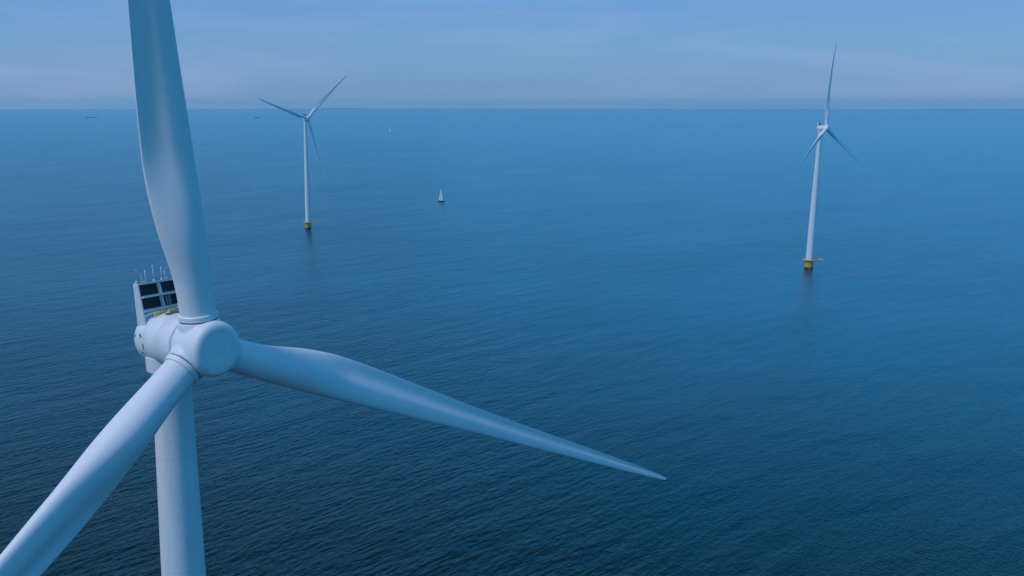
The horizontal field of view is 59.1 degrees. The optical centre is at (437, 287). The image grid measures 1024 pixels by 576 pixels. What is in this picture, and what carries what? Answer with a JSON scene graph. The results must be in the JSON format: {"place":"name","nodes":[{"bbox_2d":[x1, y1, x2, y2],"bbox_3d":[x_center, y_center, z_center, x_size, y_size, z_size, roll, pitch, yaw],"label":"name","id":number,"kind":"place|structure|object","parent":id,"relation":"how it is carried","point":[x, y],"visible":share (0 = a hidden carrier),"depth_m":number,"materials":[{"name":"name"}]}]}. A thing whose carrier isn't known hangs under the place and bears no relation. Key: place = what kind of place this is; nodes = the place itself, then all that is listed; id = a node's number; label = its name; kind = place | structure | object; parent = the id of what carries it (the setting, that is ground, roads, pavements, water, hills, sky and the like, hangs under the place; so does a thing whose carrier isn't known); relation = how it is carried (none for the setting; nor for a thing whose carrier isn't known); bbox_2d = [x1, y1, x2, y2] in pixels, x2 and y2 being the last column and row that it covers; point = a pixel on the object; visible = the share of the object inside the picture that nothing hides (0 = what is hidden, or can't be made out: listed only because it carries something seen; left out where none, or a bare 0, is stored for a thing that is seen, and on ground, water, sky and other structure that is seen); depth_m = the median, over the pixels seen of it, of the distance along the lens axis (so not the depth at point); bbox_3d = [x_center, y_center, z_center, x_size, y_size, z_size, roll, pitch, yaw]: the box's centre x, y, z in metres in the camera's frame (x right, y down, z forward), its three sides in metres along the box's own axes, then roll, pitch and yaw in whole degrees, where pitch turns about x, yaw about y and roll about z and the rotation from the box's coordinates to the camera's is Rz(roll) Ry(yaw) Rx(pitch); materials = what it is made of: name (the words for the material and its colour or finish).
{"place":"outdoors","nodes":[
{"label":"outdoors","id":0,"kind":"place"},
{"bbox_2d":[318,108,367,108],"bbox_3d":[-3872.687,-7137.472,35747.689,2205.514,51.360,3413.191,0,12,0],"label":"shore","id":1,"kind":"structure","parent":0,"point":[342,108],"depth_m":34804.81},
{"bbox_2d":[0,108,1023,575],"bbox_3d":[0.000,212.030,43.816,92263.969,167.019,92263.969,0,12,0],"label":"sea","id":2,"kind":"structure","parent":0,"point":[642,288],"depth_m":530.18,"materials":[{"name":"liquid"}]},
{"bbox_2d":[258,77,344,229],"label":"wind turbine","id":3,"kind":"object","parent":2,"relation":"in","point":[308,219],"visible":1,"depth_m":945.61,"materials":[{"name":"metal"}]},
{"bbox_2d":[0,0,665,575],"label":"wind turbine","id":4,"kind":"object","parent":2,"relation":"in","point":[188,344],"visible":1,"depth_m":65.51,"materials":[{"name":"white paint"}]},
{"bbox_2d":[438,191,444,201],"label":"sailboat","id":5,"kind":"object","parent":2,"relation":"on","point":[440,197],"visible":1,"depth_m":1228.68,"materials":[{"name":"metal"}]},
{"bbox_2d":[796,43,865,269],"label":"wind turbine","id":6,"kind":"object","parent":2,"relation":"in","point":[821,130],"visible":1,"depth_m":718.23,"materials":[{"name":"metal"}]},
{"bbox_2d":[0,0,1023,108],"label":"sky","id":7,"kind":"structure","parent":0,"point":[55,54],"materials":[{"name":"blue"}]},
{"bbox_2d":[983,109,1023,109],"bbox_3d":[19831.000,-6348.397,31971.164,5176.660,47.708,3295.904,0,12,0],"label":"shore","id":8,"kind":"structure","parent":0,"point":[1003,109],"depth_m":30547.05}
]}

